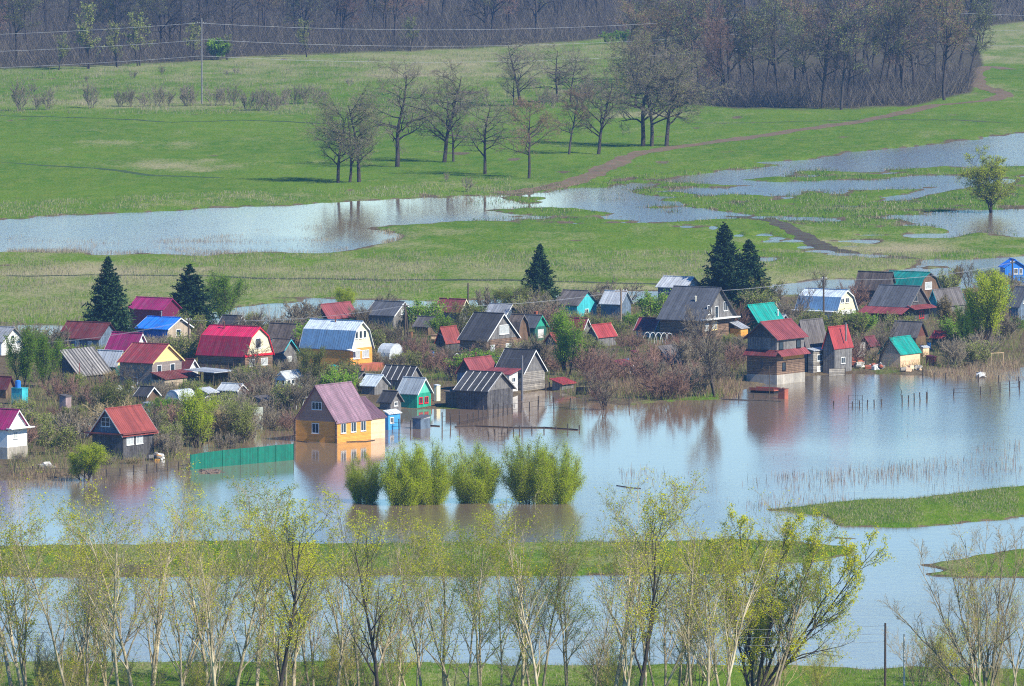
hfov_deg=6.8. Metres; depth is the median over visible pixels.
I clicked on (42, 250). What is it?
dry reeds
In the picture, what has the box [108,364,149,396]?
garden tree
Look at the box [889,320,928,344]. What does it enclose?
cottage
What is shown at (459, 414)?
post fence
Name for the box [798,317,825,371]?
steep grey hut
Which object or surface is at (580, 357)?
garden bush
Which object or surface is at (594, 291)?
garden bush
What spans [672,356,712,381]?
garden bush
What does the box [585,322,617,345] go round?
flat red shed
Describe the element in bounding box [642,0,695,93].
grove tree
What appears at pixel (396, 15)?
forest tree
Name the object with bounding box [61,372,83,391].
garden bush
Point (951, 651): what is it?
bank shrub
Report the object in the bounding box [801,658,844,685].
bank shrub
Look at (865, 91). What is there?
grove undergrowth
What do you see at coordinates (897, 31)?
grove tree
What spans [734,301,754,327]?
garden bush
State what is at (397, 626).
poplar tree
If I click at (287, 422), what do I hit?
garden bush
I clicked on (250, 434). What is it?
garden bush
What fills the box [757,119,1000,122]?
field path
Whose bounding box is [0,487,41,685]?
poplar tree
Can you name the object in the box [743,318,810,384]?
log house
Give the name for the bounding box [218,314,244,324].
dark gabled hut
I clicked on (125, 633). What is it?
poplar tree
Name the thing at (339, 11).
forest tree
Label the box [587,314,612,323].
garden bush
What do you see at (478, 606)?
poplar tree
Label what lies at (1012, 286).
garden bush
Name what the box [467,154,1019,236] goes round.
marsh grass
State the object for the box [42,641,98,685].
bank shrub
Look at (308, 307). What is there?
garden bush
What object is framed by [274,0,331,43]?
forest tree
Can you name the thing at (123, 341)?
magenta roofed shed
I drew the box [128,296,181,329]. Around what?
purple barn
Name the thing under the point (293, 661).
poplar tree
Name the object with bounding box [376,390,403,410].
grey gabled hut
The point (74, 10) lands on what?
forest tree
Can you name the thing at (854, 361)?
junk heap
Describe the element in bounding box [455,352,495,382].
red gabled barn
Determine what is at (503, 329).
window
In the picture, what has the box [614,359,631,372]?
red rimmed privy
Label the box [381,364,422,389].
stripe roofed shed
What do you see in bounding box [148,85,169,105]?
meadow bush
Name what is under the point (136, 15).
forest tree
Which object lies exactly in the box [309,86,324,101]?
meadow bush
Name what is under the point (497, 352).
garden bush
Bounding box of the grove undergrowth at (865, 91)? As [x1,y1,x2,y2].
[619,52,981,108]
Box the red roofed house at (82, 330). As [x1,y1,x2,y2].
[61,320,115,347]
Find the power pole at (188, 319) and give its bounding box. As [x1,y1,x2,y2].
[186,317,190,350]
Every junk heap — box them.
[39,461,55,467]
[145,452,164,460]
[852,357,864,366]
[853,361,869,367]
[865,363,884,369]
[900,365,922,371]
[976,372,986,377]
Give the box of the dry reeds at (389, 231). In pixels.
[307,228,402,252]
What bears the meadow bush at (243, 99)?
on the ground at (274, 154)
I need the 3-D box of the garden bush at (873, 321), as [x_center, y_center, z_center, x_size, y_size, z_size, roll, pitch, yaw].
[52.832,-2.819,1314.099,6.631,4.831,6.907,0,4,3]
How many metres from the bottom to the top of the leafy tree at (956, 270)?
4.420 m
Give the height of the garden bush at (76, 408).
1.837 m
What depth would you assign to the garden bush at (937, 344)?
1286.46 m
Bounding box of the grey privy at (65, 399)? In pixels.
[58,394,71,409]
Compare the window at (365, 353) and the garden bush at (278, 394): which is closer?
the garden bush at (278, 394)
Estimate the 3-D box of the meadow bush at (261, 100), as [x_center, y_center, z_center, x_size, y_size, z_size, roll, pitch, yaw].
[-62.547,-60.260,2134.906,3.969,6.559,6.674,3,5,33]
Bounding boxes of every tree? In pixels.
[0,0,13,29]
[0,0,43,66]
[0,1,14,24]
[0,468,150,685]
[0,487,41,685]
[0,491,75,685]
[1,0,25,41]
[2,324,39,385]
[5,0,43,49]
[22,0,58,32]
[23,486,171,685]
[31,328,66,383]
[35,0,50,32]
[36,502,138,685]
[45,537,136,685]
[46,0,83,38]
[53,32,70,69]
[53,502,182,685]
[60,0,108,60]
[61,478,154,685]
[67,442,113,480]
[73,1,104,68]
[77,0,113,39]
[77,0,115,40]
[78,0,146,59]
[81,256,137,331]
[87,0,123,27]
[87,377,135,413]
[94,0,131,52]
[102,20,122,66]
[105,0,156,45]
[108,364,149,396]
[110,0,153,56]
[114,471,294,685]
[122,446,201,685]
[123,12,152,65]
[124,0,166,58]
[134,484,231,684]
[135,400,171,443]
[136,0,196,54]
[143,0,187,53]
[143,493,261,685]
[157,0,187,37]
[157,0,216,50]
[160,0,193,43]
[164,485,249,685]
[168,264,220,327]
[172,385,220,447]
[181,0,226,52]
[182,22,200,60]
[195,0,219,28]
[200,269,250,318]
[203,0,259,35]
[205,501,326,685]
[208,0,258,38]
[214,0,263,25]
[220,398,259,443]
[222,468,304,685]
[223,34,232,59]
[226,498,349,685]
[241,0,278,39]
[242,337,272,374]
[246,521,335,685]
[255,488,341,685]
[256,0,284,37]
[258,487,341,685]
[260,0,309,33]
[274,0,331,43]
[277,0,314,18]
[283,0,328,49]
[285,0,332,44]
[286,532,370,685]
[293,92,393,181]
[293,483,449,685]
[294,17,312,56]
[295,344,328,377]
[303,79,392,181]
[307,92,385,182]
[315,504,414,685]
[316,506,387,685]
[325,0,350,29]
[327,511,437,685]
[329,0,357,32]
[333,286,356,307]
[334,0,358,28]
[335,0,366,42]
[348,526,462,685]
[350,51,451,166]
[358,0,389,28]
[363,503,459,685]
[368,0,404,42]
[379,1,406,27]
[385,497,526,685]
[390,0,426,42]
[399,17,419,50]
[404,515,474,685]
[410,56,500,161]
[412,100,473,161]
[427,0,429,20]
[433,505,531,685]
[441,299,489,333]
[448,85,539,173]
[453,0,490,37]
[456,523,571,685]
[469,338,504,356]
[471,510,558,685]
[474,0,500,25]
[474,495,583,685]
[479,0,511,31]
[485,490,597,685]
[488,94,564,178]
[489,32,550,103]
[491,0,518,42]
[491,282,534,302]
[493,0,514,23]
[496,67,539,105]
[511,38,591,101]
[514,0,564,35]
[516,243,561,308]
[525,0,546,21]
[531,526,607,685]
[544,87,600,153]
[547,46,602,101]
[547,303,588,375]
[563,66,644,153]
[569,563,630,685]
[575,468,708,685]
[580,368,621,409]
[592,467,682,685]
[592,482,747,685]
[592,503,709,685]
[596,35,702,145]
[597,26,726,145]
[606,33,670,107]
[607,0,660,89]
[616,482,696,685]
[619,37,742,145]
[621,0,669,69]
[625,0,676,69]
[625,0,697,68]
[641,475,734,685]
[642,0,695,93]
[647,0,700,73]
[651,482,799,685]
[651,521,727,685]
[657,0,723,76]
[665,0,715,87]
[665,0,717,81]
[665,517,779,685]
[678,304,725,356]
[680,0,730,76]
[684,315,726,396]
[688,0,734,100]
[688,0,768,85]
[697,221,740,301]
[698,17,735,105]
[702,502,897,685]
[710,0,754,21]
[713,0,765,79]
[723,530,798,685]
[725,239,784,311]
[727,3,780,90]
[730,16,752,68]
[736,0,796,91]
[737,501,846,685]
[742,0,808,80]
[743,0,799,104]
[772,0,830,84]
[776,0,826,80]
[776,12,827,103]
[788,0,865,107]
[791,287,817,309]
[803,0,877,78]
[805,3,857,86]
[809,0,875,109]
[810,270,828,287]
[820,0,873,88]
[821,8,882,104]
[843,0,904,75]
[857,0,927,91]
[857,14,885,72]
[861,0,915,82]
[862,0,918,95]
[871,319,900,362]
[874,1,929,77]
[875,0,947,99]
[881,0,930,88]
[902,9,950,73]
[906,0,962,94]
[911,0,980,99]
[917,0,967,78]
[932,2,949,41]
[935,294,957,330]
[941,532,1003,685]
[942,0,998,61]
[951,265,964,280]
[953,295,977,346]
[954,262,976,288]
[955,0,1003,91]
[955,145,1022,212]
[962,268,1015,350]
[969,0,995,42]
[969,267,1002,285]
[978,548,1023,685]
[983,572,1023,685]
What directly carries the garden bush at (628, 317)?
on the ground at (274, 154)
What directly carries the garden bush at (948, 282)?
on the ground at (274, 154)
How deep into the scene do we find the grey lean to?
1172.04 m
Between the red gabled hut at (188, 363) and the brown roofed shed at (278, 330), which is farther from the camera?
the brown roofed shed at (278, 330)
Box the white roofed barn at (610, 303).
[598,290,633,317]
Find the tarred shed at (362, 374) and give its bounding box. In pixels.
[351,371,365,384]
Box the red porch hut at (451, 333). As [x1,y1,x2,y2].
[434,325,459,351]
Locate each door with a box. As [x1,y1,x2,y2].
[233,359,239,366]
[715,306,717,317]
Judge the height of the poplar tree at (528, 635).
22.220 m
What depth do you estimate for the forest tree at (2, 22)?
2474.89 m
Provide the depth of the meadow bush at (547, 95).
2149.02 m
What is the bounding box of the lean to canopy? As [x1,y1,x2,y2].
[184,367,231,387]
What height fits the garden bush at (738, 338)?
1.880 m
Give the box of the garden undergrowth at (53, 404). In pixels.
[4,287,1023,472]
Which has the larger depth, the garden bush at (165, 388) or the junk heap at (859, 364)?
the junk heap at (859, 364)
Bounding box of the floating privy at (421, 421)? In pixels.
[412,414,430,428]
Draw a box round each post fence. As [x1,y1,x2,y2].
[14,465,93,476]
[94,460,189,477]
[267,403,294,421]
[441,396,538,425]
[488,424,579,436]
[538,397,629,409]
[833,399,881,406]
[902,392,926,402]
[922,369,1018,382]
[953,380,1019,395]
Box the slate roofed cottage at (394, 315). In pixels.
[366,300,411,328]
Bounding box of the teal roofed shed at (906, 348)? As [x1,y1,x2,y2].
[878,335,921,366]
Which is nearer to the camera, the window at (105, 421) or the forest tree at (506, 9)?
the window at (105, 421)
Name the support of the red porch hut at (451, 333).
on the ground at (274, 154)
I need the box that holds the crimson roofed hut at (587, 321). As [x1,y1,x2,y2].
[551,316,590,333]
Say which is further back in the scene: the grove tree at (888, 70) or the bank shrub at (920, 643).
the grove tree at (888, 70)
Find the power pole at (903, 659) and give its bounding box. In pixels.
[903,634,904,685]
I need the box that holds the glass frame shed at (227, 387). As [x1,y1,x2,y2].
[216,382,248,398]
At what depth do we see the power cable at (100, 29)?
2167.79 m
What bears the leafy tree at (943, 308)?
on the ground at (274, 154)
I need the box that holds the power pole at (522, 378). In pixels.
[521,355,522,400]
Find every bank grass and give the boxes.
[0,536,843,574]
[0,657,1022,685]
[770,484,1018,524]
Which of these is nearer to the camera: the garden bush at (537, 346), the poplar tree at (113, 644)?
the poplar tree at (113, 644)
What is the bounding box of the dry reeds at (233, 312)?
[1,293,452,332]
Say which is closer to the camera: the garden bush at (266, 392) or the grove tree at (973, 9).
the garden bush at (266, 392)
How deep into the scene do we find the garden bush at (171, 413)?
1140.54 m
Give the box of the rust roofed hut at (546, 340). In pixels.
[543,332,556,345]
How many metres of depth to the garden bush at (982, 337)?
1281.86 m
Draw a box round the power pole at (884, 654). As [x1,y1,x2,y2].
[884,623,885,685]
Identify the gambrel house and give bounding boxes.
[196,321,274,369]
[299,316,384,370]
[889,270,940,298]
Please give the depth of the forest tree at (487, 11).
2715.13 m
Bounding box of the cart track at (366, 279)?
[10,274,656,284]
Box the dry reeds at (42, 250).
[7,224,323,255]
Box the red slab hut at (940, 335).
[929,330,950,344]
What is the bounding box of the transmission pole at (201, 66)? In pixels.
[197,18,203,103]
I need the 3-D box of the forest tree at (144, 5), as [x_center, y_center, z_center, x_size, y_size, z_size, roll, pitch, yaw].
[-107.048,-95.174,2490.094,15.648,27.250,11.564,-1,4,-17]
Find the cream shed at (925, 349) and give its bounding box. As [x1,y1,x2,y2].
[920,345,929,356]
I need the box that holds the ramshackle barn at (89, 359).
[60,346,111,379]
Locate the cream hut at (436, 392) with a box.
[433,384,440,400]
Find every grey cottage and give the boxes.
[315,301,354,319]
[485,303,516,318]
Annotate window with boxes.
[13,431,18,438]
[100,417,109,426]
[126,436,133,445]
[136,435,142,444]
[157,365,161,371]
[170,363,174,369]
[261,357,267,365]
[311,423,318,433]
[312,402,321,409]
[341,423,345,433]
[351,422,355,432]
[353,351,360,358]
[360,421,365,431]
[362,349,368,358]
[499,324,508,334]
[538,329,543,337]
[723,301,727,310]
[779,341,783,349]
[782,362,785,370]
[796,339,800,347]
[817,354,822,361]
[817,366,822,371]
[919,311,923,318]
[925,282,931,289]
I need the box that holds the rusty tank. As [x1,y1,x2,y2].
[778,387,788,398]
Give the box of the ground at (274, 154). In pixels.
[0,0,1023,685]
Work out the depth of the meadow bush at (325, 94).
2185.86 m
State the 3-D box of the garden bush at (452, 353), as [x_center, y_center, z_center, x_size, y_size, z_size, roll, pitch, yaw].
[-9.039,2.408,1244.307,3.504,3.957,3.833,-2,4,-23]
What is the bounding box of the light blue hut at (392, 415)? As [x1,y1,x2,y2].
[383,409,401,429]
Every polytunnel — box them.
[165,388,193,402]
[378,343,402,359]
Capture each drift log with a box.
[297,440,373,442]
[455,425,577,429]
[722,399,780,401]
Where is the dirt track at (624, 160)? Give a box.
[489,66,1013,193]
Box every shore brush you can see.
[584,354,745,400]
[923,356,1023,380]
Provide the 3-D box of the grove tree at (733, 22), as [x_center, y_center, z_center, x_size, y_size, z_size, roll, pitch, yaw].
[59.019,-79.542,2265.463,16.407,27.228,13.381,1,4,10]
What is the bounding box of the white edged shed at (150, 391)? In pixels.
[133,385,161,403]
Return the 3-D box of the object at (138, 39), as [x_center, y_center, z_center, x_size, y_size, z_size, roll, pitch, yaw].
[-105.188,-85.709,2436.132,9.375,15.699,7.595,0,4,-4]
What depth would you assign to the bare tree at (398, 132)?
1848.12 m
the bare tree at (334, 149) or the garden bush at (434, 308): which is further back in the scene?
the bare tree at (334, 149)
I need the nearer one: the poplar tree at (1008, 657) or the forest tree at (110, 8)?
the poplar tree at (1008, 657)
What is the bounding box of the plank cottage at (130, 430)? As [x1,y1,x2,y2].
[84,404,158,459]
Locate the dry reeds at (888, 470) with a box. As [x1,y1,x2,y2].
[621,439,1020,507]
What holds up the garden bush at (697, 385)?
on the ground at (274, 154)
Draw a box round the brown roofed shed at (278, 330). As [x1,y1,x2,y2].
[266,322,302,348]
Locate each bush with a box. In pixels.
[1,403,38,422]
[3,400,34,423]
[6,315,42,331]
[10,78,32,110]
[11,450,38,465]
[12,397,39,413]
[17,327,51,341]
[19,321,70,349]
[27,418,43,444]
[27,425,41,446]
[28,82,37,93]
[28,412,57,440]
[30,92,42,109]
[32,366,49,379]
[35,420,78,454]
[38,370,78,400]
[40,87,56,109]
[42,405,67,415]
[47,342,85,371]
[49,401,99,446]
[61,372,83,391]
[62,405,83,416]
[68,391,90,408]
[71,376,118,406]
[79,400,126,424]
[82,81,100,107]
[88,343,105,349]
[89,390,132,415]
[91,395,145,415]
[100,455,117,464]
[102,369,118,380]
[114,89,125,105]
[121,456,144,463]
[123,86,137,106]
[137,89,150,106]
[141,395,179,419]
[143,331,171,344]
[144,405,169,433]
[147,381,175,390]
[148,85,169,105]
[152,381,172,398]
[152,397,184,426]
[152,431,184,457]
[154,424,176,451]
[158,64,166,74]
[158,89,175,105]
[159,421,186,448]
[161,331,198,361]
[164,413,199,446]
[173,311,206,337]
[177,82,192,105]
[179,379,202,391]
[182,84,198,105]
[183,405,237,441]
[195,318,224,340]
[202,83,225,105]
[204,37,229,59]
[206,398,249,430]
[207,390,239,407]
[212,85,231,105]
[212,431,239,448]
[215,403,260,441]
[225,84,248,105]
[225,361,282,395]
[227,363,270,384]
[228,387,281,412]
[232,308,271,328]
[238,89,254,109]
[238,374,273,399]
[244,311,267,323]
[250,87,266,110]
[251,378,273,395]
[253,85,280,109]
[256,403,286,429]
[262,387,280,406]
[265,310,304,324]
[268,90,286,110]
[270,381,301,409]
[273,356,297,370]
[275,308,322,327]
[275,410,296,430]
[279,357,309,371]
[280,86,291,102]
[281,378,312,410]
[282,297,322,321]
[284,83,303,103]
[291,317,320,339]
[294,365,325,396]
[296,84,313,103]
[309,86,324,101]
[313,365,326,377]
[316,89,329,101]
[317,365,360,386]
[321,358,364,386]
[342,449,384,502]
[348,303,370,324]
[366,320,384,338]
[368,289,399,306]
[368,326,387,353]
[372,349,382,361]
[374,433,434,505]
[379,352,406,366]
[384,325,402,342]
[396,334,416,350]
[396,334,429,355]
[397,349,431,367]
[399,433,458,504]
[406,297,452,324]
[412,344,450,373]
[423,312,453,333]
[430,344,481,378]
[434,343,454,355]
[439,349,460,371]
[442,346,498,366]
[449,434,507,503]
[461,175,477,191]
[467,284,500,311]
[480,347,503,363]
[497,428,562,504]
[505,340,538,347]
[506,294,541,313]
[508,333,554,367]
[509,284,547,313]
[510,297,545,316]
[512,285,551,308]
[523,291,562,320]
[526,436,588,503]
[530,86,556,106]
[531,302,568,333]
[542,84,563,107]
[543,350,569,371]
[547,344,557,353]
[563,338,615,374]
[565,78,592,105]
[568,329,593,352]
[570,310,590,321]
[576,284,601,306]
[577,350,627,382]
[581,76,598,99]
[581,365,609,385]
[582,337,606,354]
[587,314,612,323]
[588,311,602,322]
[589,383,612,400]
[591,275,644,300]
[591,286,628,307]
[597,351,614,365]
[598,31,616,43]
[606,319,627,340]
[609,313,624,323]
[611,351,660,379]
[614,29,629,41]
[614,327,647,351]
[622,311,642,328]
[631,340,676,369]
[633,288,670,316]
[633,360,698,399]
[638,358,668,380]
[644,336,687,358]
[664,332,684,343]
[667,332,702,358]
[668,360,704,391]
[668,380,692,394]
[670,331,711,367]
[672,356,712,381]
[683,370,716,395]
[701,355,730,382]
[720,337,747,358]
[721,333,736,342]
[721,339,746,366]
[732,334,745,343]
[734,288,779,307]
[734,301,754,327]
[739,277,788,302]
[770,285,787,302]
[778,301,811,317]
[796,307,841,326]
[816,310,843,329]
[830,308,870,337]
[836,325,863,347]
[837,277,871,306]
[840,310,880,337]
[851,334,869,361]
[863,345,878,360]
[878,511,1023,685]
[882,310,916,333]
[928,268,960,287]
[931,339,947,350]
[933,309,981,339]
[934,312,965,344]
[936,336,962,352]
[939,334,974,367]
[953,307,1002,338]
[959,340,999,365]
[963,283,987,306]
[963,329,1005,358]
[966,328,994,345]
[993,309,1023,339]
[1001,275,1023,288]
[1003,275,1023,301]
[1009,316,1023,331]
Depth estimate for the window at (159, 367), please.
1212.63 m
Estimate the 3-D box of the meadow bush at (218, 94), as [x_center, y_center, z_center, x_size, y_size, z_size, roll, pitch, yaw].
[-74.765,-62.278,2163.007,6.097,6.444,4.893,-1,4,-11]
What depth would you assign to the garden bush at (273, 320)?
1311.61 m
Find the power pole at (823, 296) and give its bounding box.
[822,276,826,315]
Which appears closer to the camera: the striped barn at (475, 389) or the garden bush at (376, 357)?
the striped barn at (475, 389)
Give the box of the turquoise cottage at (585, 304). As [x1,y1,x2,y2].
[554,289,598,316]
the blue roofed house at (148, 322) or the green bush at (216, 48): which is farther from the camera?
the green bush at (216, 48)
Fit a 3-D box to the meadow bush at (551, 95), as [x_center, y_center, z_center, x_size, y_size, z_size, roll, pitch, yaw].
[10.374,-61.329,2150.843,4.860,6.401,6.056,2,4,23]
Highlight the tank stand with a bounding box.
[11,380,27,403]
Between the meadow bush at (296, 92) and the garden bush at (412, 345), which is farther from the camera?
the meadow bush at (296, 92)
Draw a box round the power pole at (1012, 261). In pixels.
[1010,259,1014,284]
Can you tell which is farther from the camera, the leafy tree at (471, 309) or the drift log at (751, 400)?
the leafy tree at (471, 309)
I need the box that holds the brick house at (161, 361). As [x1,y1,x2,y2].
[116,342,199,386]
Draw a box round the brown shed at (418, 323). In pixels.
[412,315,436,334]
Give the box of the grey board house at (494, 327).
[457,311,520,354]
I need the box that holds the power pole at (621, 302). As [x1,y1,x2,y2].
[615,288,626,323]
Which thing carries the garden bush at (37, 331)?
on the ground at (274, 154)
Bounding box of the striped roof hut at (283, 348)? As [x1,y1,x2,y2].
[271,338,299,364]
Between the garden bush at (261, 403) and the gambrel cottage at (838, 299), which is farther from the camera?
the gambrel cottage at (838, 299)
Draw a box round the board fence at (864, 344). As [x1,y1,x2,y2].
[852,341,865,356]
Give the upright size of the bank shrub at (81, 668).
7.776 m
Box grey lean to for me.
[253,394,274,408]
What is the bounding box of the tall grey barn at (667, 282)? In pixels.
[655,275,697,304]
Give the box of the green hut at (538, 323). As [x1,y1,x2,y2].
[525,311,548,340]
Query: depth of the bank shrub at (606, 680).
807.34 m
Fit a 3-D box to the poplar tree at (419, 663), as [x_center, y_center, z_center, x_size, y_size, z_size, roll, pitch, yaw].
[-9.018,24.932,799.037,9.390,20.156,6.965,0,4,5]
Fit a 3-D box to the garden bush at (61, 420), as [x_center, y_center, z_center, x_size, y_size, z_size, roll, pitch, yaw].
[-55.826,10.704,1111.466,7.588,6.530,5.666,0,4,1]
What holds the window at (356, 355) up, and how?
in the gambrel house at (343, 340)
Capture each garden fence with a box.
[392,419,410,429]
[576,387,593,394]
[829,368,845,375]
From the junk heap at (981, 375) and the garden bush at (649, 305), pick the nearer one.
the junk heap at (981, 375)
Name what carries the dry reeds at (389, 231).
in the water
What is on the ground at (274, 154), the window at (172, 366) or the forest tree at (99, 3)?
the forest tree at (99, 3)
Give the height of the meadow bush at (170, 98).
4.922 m
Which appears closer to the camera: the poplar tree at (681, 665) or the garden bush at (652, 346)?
the poplar tree at (681, 665)
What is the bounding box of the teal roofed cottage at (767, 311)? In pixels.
[738,302,783,332]
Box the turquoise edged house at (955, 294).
[929,287,966,316]
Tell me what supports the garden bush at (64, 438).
on the ground at (274, 154)
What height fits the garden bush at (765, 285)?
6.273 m
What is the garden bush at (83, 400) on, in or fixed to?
on the ground at (274, 154)
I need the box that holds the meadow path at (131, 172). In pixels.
[17,163,220,177]
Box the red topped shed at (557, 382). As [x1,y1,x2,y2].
[549,377,575,389]
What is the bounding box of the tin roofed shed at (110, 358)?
[97,349,123,374]
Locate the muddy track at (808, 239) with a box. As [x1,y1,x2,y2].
[725,216,918,258]
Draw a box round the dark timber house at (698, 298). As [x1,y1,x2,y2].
[656,285,749,340]
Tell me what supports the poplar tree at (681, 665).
on the ground at (274, 154)
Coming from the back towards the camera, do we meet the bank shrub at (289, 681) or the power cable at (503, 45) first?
the power cable at (503, 45)
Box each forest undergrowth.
[0,0,633,69]
[609,0,1023,34]
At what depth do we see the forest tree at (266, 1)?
2634.38 m
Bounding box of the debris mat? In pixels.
[197,469,221,473]
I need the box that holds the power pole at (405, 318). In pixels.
[402,303,408,336]
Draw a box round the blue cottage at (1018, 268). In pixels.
[998,258,1023,281]
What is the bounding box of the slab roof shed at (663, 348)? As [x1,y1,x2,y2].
[658,344,690,367]
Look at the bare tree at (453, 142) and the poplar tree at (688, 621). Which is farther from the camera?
the bare tree at (453, 142)
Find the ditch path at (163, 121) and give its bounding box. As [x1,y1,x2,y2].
[0,115,350,124]
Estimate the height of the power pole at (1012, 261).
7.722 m
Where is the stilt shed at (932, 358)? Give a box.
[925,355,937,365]
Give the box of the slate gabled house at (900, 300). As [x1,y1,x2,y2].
[857,284,936,321]
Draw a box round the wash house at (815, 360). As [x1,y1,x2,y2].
[806,347,822,372]
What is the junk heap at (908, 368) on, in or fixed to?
on the water
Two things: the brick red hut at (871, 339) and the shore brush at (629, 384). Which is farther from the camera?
the brick red hut at (871, 339)
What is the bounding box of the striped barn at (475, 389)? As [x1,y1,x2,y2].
[444,370,516,409]
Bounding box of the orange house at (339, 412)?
[293,381,386,442]
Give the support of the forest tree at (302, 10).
on the ground at (274, 154)
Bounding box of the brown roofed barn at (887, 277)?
[855,270,895,305]
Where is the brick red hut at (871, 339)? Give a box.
[860,335,879,352]
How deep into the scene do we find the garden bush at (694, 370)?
1204.52 m
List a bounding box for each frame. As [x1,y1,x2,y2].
[646,332,671,343]
[848,385,862,408]
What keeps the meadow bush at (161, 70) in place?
on the ground at (274, 154)
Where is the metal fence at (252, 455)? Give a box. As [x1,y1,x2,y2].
[190,443,293,469]
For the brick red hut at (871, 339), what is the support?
on the ground at (274, 154)
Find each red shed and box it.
[484,367,520,390]
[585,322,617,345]
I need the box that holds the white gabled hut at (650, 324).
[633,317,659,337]
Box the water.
[0,133,1023,668]
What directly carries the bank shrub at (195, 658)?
on the ground at (274, 154)
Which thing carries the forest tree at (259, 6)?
on the ground at (274, 154)
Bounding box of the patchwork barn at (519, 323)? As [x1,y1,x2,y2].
[509,313,530,343]
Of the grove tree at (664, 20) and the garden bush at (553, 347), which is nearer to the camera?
the garden bush at (553, 347)
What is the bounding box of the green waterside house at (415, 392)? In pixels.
[396,376,433,407]
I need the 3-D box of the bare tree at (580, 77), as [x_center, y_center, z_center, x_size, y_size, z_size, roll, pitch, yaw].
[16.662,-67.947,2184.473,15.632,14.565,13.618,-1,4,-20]
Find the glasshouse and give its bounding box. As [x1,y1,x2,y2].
[274,369,303,386]
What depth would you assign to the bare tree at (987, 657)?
801.22 m
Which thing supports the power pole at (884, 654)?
on the ground at (274, 154)
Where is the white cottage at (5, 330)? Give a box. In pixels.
[0,326,23,354]
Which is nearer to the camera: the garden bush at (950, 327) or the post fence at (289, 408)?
the post fence at (289, 408)
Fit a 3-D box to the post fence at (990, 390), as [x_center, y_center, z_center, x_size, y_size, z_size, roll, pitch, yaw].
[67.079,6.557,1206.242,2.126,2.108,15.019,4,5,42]
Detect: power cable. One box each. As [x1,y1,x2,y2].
[0,56,194,67]
[0,630,867,640]
[0,638,867,648]
[16,23,191,33]
[18,40,195,50]
[40,624,866,632]
[206,10,814,29]
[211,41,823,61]
[220,29,791,45]
[838,263,1009,279]
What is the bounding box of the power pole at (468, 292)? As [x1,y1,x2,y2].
[467,283,468,302]
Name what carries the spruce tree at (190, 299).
on the ground at (274, 154)
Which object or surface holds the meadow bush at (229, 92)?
on the ground at (274, 154)
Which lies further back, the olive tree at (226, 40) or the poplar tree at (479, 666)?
the olive tree at (226, 40)
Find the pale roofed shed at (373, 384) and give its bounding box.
[360,374,390,394]
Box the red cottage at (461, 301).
[436,297,469,322]
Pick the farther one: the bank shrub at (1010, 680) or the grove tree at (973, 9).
the grove tree at (973, 9)
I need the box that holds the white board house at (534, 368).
[495,348,547,390]
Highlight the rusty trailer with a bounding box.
[749,386,779,393]
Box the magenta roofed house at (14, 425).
[0,408,34,458]
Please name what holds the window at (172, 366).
in the brick house at (161, 361)
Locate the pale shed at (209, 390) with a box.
[197,386,218,400]
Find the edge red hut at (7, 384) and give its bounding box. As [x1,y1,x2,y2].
[0,376,14,398]
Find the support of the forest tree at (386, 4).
on the ground at (274, 154)
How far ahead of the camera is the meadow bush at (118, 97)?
2162.51 m
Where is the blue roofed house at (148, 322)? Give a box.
[134,311,193,340]
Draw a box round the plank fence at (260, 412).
[254,405,263,428]
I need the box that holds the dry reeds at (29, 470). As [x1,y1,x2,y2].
[6,459,189,488]
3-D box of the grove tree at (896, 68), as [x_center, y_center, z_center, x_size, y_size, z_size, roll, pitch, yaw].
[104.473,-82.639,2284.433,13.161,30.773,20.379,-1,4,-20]
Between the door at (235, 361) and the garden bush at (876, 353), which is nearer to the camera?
the door at (235, 361)
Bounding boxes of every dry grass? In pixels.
[0,42,668,115]
[0,176,511,217]
[0,247,1009,323]
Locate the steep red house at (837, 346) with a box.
[821,324,853,373]
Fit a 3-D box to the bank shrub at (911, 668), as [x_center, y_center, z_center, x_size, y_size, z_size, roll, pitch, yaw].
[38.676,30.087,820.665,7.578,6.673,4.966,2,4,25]
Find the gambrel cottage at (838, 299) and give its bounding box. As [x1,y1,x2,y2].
[792,288,857,318]
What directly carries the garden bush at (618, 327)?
on the ground at (274, 154)
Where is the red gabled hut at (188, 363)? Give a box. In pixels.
[182,358,199,376]
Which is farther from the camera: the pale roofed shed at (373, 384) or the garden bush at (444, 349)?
the garden bush at (444, 349)
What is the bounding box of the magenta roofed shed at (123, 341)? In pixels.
[104,331,146,351]
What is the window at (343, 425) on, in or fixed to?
in the orange house at (339, 412)
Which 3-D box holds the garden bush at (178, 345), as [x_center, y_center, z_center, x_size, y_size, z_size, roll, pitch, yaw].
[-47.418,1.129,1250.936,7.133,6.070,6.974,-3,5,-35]
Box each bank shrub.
[0,626,12,680]
[24,626,71,685]
[31,663,60,685]
[32,647,54,675]
[34,632,104,685]
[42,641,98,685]
[53,634,117,685]
[60,634,100,672]
[95,644,178,685]
[170,639,226,685]
[181,642,214,674]
[182,659,225,685]
[183,661,221,685]
[192,634,243,685]
[215,631,275,685]
[238,610,309,680]
[244,629,330,685]
[262,672,287,685]
[271,662,313,685]
[288,637,359,685]
[303,618,386,685]
[311,617,375,677]
[317,629,361,685]
[338,641,409,685]
[376,624,425,685]
[489,639,542,685]
[526,653,548,683]
[567,616,615,684]
[578,644,640,685]
[595,634,656,685]
[600,668,632,685]
[651,633,725,685]
[677,633,738,680]
[736,635,809,685]
[738,651,784,685]
[787,637,842,685]
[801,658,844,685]
[881,627,953,685]
[906,622,954,681]
[918,637,970,685]
[919,615,977,685]
[981,651,1012,685]
[995,659,1023,685]

